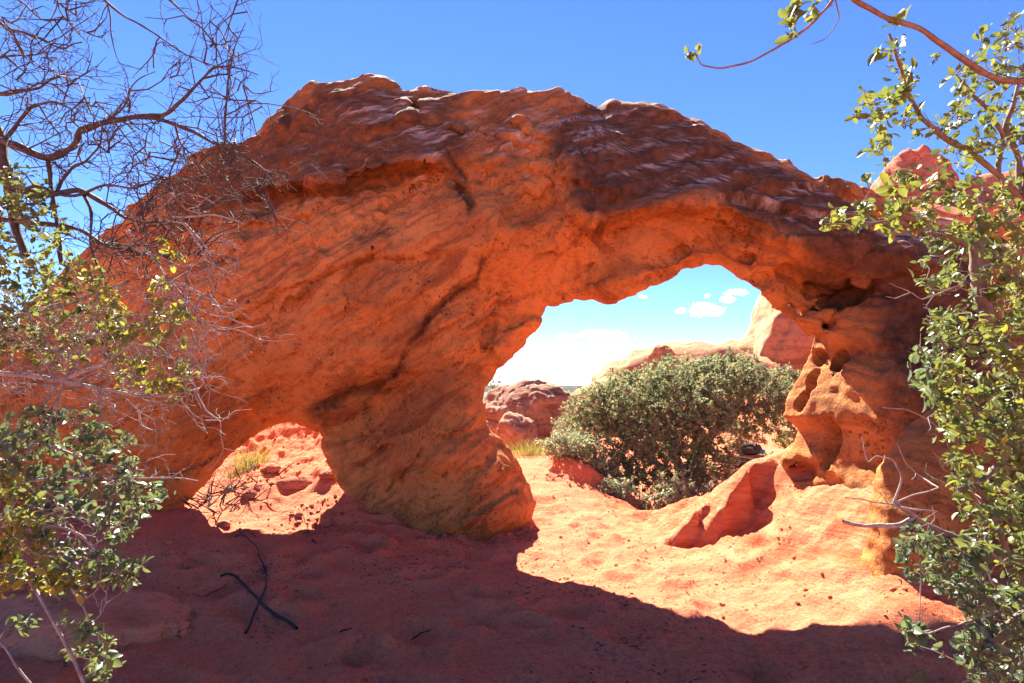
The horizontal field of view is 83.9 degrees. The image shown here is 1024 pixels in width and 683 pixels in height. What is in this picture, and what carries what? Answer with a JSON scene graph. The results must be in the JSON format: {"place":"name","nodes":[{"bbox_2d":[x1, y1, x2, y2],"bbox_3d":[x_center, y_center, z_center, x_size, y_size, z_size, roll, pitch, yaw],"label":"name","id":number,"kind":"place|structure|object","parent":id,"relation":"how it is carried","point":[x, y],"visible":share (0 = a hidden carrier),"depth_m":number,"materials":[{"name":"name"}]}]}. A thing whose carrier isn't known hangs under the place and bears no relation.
{"place":"outdoors","nodes":[
{"label":"outdoors","id":0,"kind":"place"},
{"bbox_2d":[0,392,1023,682],"bbox_3d":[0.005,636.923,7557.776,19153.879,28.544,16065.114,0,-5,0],"label":"ground","id":1,"kind":"structure","parent":0,"point":[480,634],"depth_m":4.37,"materials":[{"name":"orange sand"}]},
{"bbox_2d":[2,499,175,555],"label":"chips","id":2,"kind":"object","parent":1,"relation":"on","point":[74,523],"visible":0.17,"depth_m":5.13,"materials":[{"name":"red stone"}]},
{"bbox_2d":[0,589,195,661],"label":"rock slab","id":3,"kind":"object","parent":1,"relation":"on","point":[147,617],"visible":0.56,"depth_m":3.76,"materials":[{"name":"stone"}]},
{"bbox_2d":[0,403,197,682],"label":"scrub oak","id":4,"kind":"object","parent":1,"relation":"on","point":[17,523],"visible":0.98,"depth_m":1.84,"materials":[{"name":"green plant"}]},
{"bbox_2d":[0,162,299,481],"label":"scrub oak","id":5,"kind":"object","parent":1,"relation":"on","point":[124,332],"visible":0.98,"depth_m":2.04,"materials":[{"name":"green plant"}]},
{"bbox_2d":[0,0,333,348],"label":"dead shrub","id":6,"kind":"object","parent":1,"relation":"on","point":[22,147],"visible":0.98,"depth_m":2.26,"materials":[{"name":"brown plant"}]},
{"bbox_2d":[216,520,230,527],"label":"stone","id":7,"kind":"object","parent":1,"relation":"on","point":[223,524],"visible":0.96,"depth_m":6.01,"materials":[{"name":"red stone"}]},
{"bbox_2d":[223,452,260,478],"bbox_3d":[-3.597,1.661,7.573,0.666,0.368,0.651,0,-5,0],"label":"grass tuft","id":8,"kind":"object","parent":1,"relation":"on","point":[234,473],"visible":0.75,"depth_m":7.52,"materials":[{"name":"yellow plant"}]},
{"bbox_2d":[166,454,321,523],"bbox_3d":[-3.286,1.649,6.753,1.820,0.675,1.803,0,-5,0],"label":"dead brush","id":9,"kind":"object","parent":1,"relation":"on","point":[225,490],"visible":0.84,"depth_m":6.67,"materials":[{"name":"brown wood"}]},
{"bbox_2d":[241,490,257,498],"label":"stone","id":10,"kind":"object","parent":1,"relation":"on","point":[251,494],"visible":0.95,"depth_m":6.67,"materials":[{"name":"red stone"}]},
{"bbox_2d":[236,529,270,633],"bbox_3d":[-2.192,1.936,4.866,0.250,0.201,2.304,2,-5,-27],"label":"dead branch","id":11,"kind":"object","parent":1,"relation":"on","point":[253,614],"visible":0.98,"depth_m":4.63,"materials":[{"name":"brown wood"}]},
{"bbox_2d":[228,440,281,473],"bbox_3d":[-3.572,1.584,7.748,0.914,0.455,0.846,-3,-5,28],"label":"grass tuft","id":12,"kind":"object","parent":1,"relation":"on","point":[263,459],"visible":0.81,"depth_m":7.72,"materials":[{"name":"yellow plant"}]},
{"bbox_2d":[220,572,297,629],"bbox_3d":[-1.896,1.931,4.300,1.245,0.122,0.116,-4,-6,41],"label":"dead branch","id":13,"kind":"object","parent":1,"relation":"on","point":[263,605],"visible":1,"depth_m":4.18,"materials":[{"name":"brown wood"}]},
{"bbox_2d":[262,463,280,473],"bbox_3d":[-3.132,1.653,7.408,0.245,0.142,0.203,0,-5,0],"label":"stone","id":14,"kind":"object","parent":1,"relation":"on","point":[271,468],"visible":0.94,"depth_m":7.34,"materials":[{"name":"red stone"}]},
{"bbox_2d":[221,433,336,499],"bbox_3d":[-3.381,1.126,9.072,3.540,1.901,4.710,0,-5,0],"label":"rubble","id":15,"kind":"object","parent":1,"relation":"on","point":[272,483],"visible":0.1,"depth_m":7.22,"materials":[{"name":"orange stone"}]},
{"bbox_2d":[273,475,313,489],"bbox_3d":[-2.654,1.775,7.080,0.660,0.206,0.239,3,-6,-33],"label":"rock flake","id":16,"kind":"object","parent":1,"relation":"on","point":[295,483],"visible":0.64,"depth_m":6.96,"materials":[{"name":"red stone"}]},
{"bbox_2d":[318,470,334,479],"bbox_3d":[-2.272,1.651,7.017,0.222,0.132,0.180,0,-5,0],"label":"stone","id":17,"kind":"object","parent":1,"relation":"on","point":[325,475],"visible":0.86,"depth_m":6.96,"materials":[{"name":"red stone"}]},
{"bbox_2d":[272,498,539,545],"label":"chips","id":18,"kind":"object","parent":1,"relation":"on","point":[522,531],"visible":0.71,"depth_m":6.10,"materials":[{"name":"red stone"}]},
{"bbox_2d":[486,373,506,389],"bbox_3d":[-0.543,1.948,15.875,0.631,2.163,0.614,4,-6,-43],"label":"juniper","id":19,"kind":"object","parent":1,"relation":"on","point":[494,384],"visible":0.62,"depth_m":15.93,"materials":[{"name":"plant"}]},
{"bbox_2d":[0,73,1023,682],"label":"rock arch","id":20,"kind":"object","parent":1,"relation":"on","point":[430,267],"visible":0.77,"depth_m":6.12,"materials":[{"name":"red stone"}]},
{"bbox_2d":[495,412,538,450],"bbox_3d":[0.058,2.393,12.582,1.075,1.686,0.821,-2,-5,21],"label":"boulder","id":21,"kind":"object","parent":1,"relation":"on","point":[516,427],"visible":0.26,"depth_m":12.33,"materials":[{"name":"red stone"}]},
{"bbox_2d":[27,493,1015,682],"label":"litter","id":22,"kind":"object","parent":1,"relation":"on","point":[509,593],"visible":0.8,"depth_m":4.53,"materials":[{"name":"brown wood"}]},
{"bbox_2d":[505,438,547,458],"bbox_3d":[0.179,1.889,10.008,0.967,0.393,1.077,4,-6,-40],"label":"grass tuft","id":23,"kind":"object","parent":1,"relation":"on","point":[521,448],"visible":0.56,"depth_m":9.97,"materials":[{"name":"yellow plant"}]},
{"bbox_2d":[483,379,575,449],"bbox_3d":[0.372,2.307,13.819,2.572,2.799,2.200,0,-5,0],"label":"boulder","id":24,"kind":"object","parent":1,"relation":"on","point":[539,402],"visible":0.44,"depth_m":13.19,"materials":[{"name":"red stone"}]},
{"bbox_2d":[518,440,548,455],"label":"grass tuft","id":25,"kind":"object","parent":1,"relation":"on","point":[526,450],"visible":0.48,"depth_m":9.96,"materials":[{"name":"yellow plant"}]},
{"bbox_2d":[534,423,609,461],"bbox_3d":[0.945,1.631,8.894,1.085,0.727,0.934,-3,-5,28],"label":"sagebrush","id":26,"kind":"object","parent":1,"relation":"on","point":[575,447],"visible":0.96,"depth_m":8.79,"materials":[{"name":"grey plant"}]},
{"bbox_2d":[550,389,595,441],"bbox_3d":[1.244,1.717,11.312,0.974,1.533,0.790,0,-5,0],"label":"scrub oak","id":27,"kind":"object","parent":1,"relation":"on","point":[556,424],"visible":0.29,"depth_m":11.25,"materials":[{"name":"green plant"}]},
{"bbox_2d":[588,454,619,476],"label":"sagebrush","id":28,"kind":"object","parent":1,"relation":"on","point":[601,467],"visible":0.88,"depth_m":8.60,"materials":[{"name":"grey plant"}]},
{"bbox_2d":[593,475,640,501],"bbox_3d":[1.503,2.172,8.133,0.683,0.501,0.462,0,-5,0],"label":"sagebrush","id":29,"kind":"object","parent":1,"relation":"on","point":[622,489],"visible":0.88,"depth_m":8.07,"materials":[{"name":"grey plant"}]},
{"bbox_2d":[609,371,641,436],"bbox_3d":[3.117,1.746,15.393,1.300,2.035,1.049,0,-5,0],"label":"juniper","id":30,"kind":"object","parent":1,"relation":"on","point":[620,385],"visible":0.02,"depth_m":15.41,"materials":[{"name":"green plant"}]},
{"bbox_2d":[571,376,698,436],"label":"slickrock","id":31,"kind":"structure","parent":1,"relation":"on","point":[601,380],"depth_m":17.67,"materials":[{"name":"stone"}]},
{"bbox_2d":[647,344,675,380],"bbox_3d":[5.437,1.063,20.457,1.145,1.971,1.090,-4,-6,39],"label":"boulder","id":32,"kind":"object","parent":31,"relation":"on","point":[657,351],"visible":0.3,"depth_m":20.22,"materials":[{"name":"stone"}]},
{"bbox_2d":[634,487,660,509],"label":"sagebrush","id":33,"kind":"object","parent":1,"relation":"on","point":[643,504],"visible":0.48,"depth_m":7.92,"materials":[{"name":"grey plant"}]},
{"bbox_2d":[560,345,801,502],"bbox_3d":[3.030,1.510,9.582,4.421,2.918,2.306,0,-5,0],"label":"scrub oak","id":34,"kind":"object","parent":1,"relation":"on","point":[715,411],"visible":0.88,"depth_m":9.25,"materials":[{"name":"green plant"}]},
{"bbox_2d":[652,461,709,509],"bbox_3d":[2.320,2.185,7.835,0.841,1.059,0.689,-3,-6,32],"label":"sagebrush","id":35,"kind":"object","parent":1,"relation":"on","point":[669,497],"visible":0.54,"depth_m":7.80,"materials":[{"name":"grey plant"}]},
{"bbox_2d":[591,341,793,396],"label":"slickrock","id":36,"kind":"structure","parent":1,"relation":"on","point":[632,359],"depth_m":21.03,"materials":[{"name":"stone"}]},
{"bbox_2d":[696,476,726,495],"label":"sagebrush","id":37,"kind":"object","parent":1,"relation":"on","point":[710,488],"visible":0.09,"depth_m":7.79,"materials":[{"name":"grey plant"}]},
{"bbox_2d":[683,453,753,475],"bbox_3d":[4.289,2.362,10.780,2.393,0.505,0.733,0,-5,6],"label":"rock","id":38,"kind":"object","parent":1,"relation":"on","point":[741,459],"visible":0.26,"depth_m":10.72,"materials":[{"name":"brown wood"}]},
{"bbox_2d":[716,334,755,353],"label":"slickrock","id":39,"kind":"structure","parent":1,"relation":"on","point":[747,343],"depth_m":23.51,"materials":[{"name":"stone"}]},
{"bbox_2d":[722,420,761,439],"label":"scrub bush","id":40,"kind":"object","parent":1,"relation":"on","point":[723,435],"visible":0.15,"depth_m":14.64,"materials":[{"name":"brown plant"}]},
{"bbox_2d":[721,454,764,473],"bbox_3d":[4.804,2.620,11.173,1.301,0.847,1.015,1,-5,-14],"label":"pack rock","id":41,"kind":"object","parent":1,"relation":"on","point":[756,456],"visible":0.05,"depth_m":10.99,"materials":[{"name":"red stone"}]},
{"bbox_2d":[735,441,764,454],"bbox_3d":[4.655,2.088,11.142,0.570,0.288,0.358,0,-5,0],"label":"backpack","id":42,"kind":"object","parent":41,"relation":"on","point":[757,449],"visible":0.75,"depth_m":11.03,"materials":[{"name":"black fabric"}]},
{"bbox_2d":[745,294,813,381],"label":"cliff","id":43,"kind":"structure","parent":1,"relation":"on","point":[781,339],"depth_m":21.63,"materials":[{"name":"stone"}]},
{"bbox_2d":[773,429,795,446],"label":"scrub bush","id":44,"kind":"object","parent":1,"relation":"on","point":[784,441],"visible":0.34,"depth_m":13.79,"materials":[{"name":"green plant"}]},
{"bbox_2d":[684,0,1023,682],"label":"scrub oak","id":45,"kind":"object","parent":1,"relation":"on","point":[1008,430],"visible":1,"depth_m":1.98,"materials":[{"name":"green plant"}]},
{"bbox_2d":[912,171,1023,240],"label":"rock tower","id":46,"kind":"structure","parent":1,"relation":"on","point":[941,211],"depth_m":13.33,"materials":[{"name":"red stone"}]},
{"bbox_2d":[870,144,958,203],"bbox_3d":[10.726,-3.234,15.278,1.993,3.896,2.473,0,-5,0],"label":"rock dome","id":47,"kind":"object","parent":46,"relation":"on","point":[903,160],"visible":0.18,"depth_m":14.85,"materials":[{"name":"red stone"}]},
{"bbox_2d":[0,0,1023,385],"label":"sky","id":48,"kind":"structure","parent":0,"point":[791,102],"materials":[{"name":"blue"}]},
{"bbox_2d":[525,343,538,347],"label":"cloud","id":49,"kind":"structure","parent":0,"point":[530,345],"depth_m":6001.28,"materials":[{"name":"white"}]},
{"bbox_2d":[484,385,583,391],"bbox_3d":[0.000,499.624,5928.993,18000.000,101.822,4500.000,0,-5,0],"label":"hills","id":50,"kind":"structure","parent":0,"point":[569,387],"depth_m":4383.90,"materials":[{"name":"white"}]},
{"bbox_2d":[548,343,590,353],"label":"cloud","id":51,"kind":"structure","parent":0,"point":[565,348],"depth_m":5988.72,"materials":[{"name":"white"}]},
{"bbox_2d":[556,329,637,341],"bbox_3d":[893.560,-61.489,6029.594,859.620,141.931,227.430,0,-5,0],"label":"cloud","id":52,"kind":"structure","parent":0,"point":[595,335],"depth_m":5981.24,"materials":[{"name":"white"}]},
{"bbox_2d":[674,308,685,313],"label":"cloud","id":53,"kind":"structure","parent":0,"point":[681,310],"depth_m":6027.18,"materials":[{"name":"white"}]},
{"bbox_2d":[689,302,726,316],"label":"cloud","id":54,"kind":"structure","parent":0,"point":[698,308],"depth_m":6010.26,"materials":[{"name":"white"}]},
{"bbox_2d":[719,295,735,302],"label":"cloud","id":55,"kind":"structure","parent":0,"point":[725,299],"depth_m":6033.08,"materials":[{"name":"white"}]},
{"bbox_2d":[723,288,748,295],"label":"cloud","id":56,"kind":"structure","parent":0,"point":[741,292],"depth_m":6029.58,"materials":[{"name":"white"}]}
]}

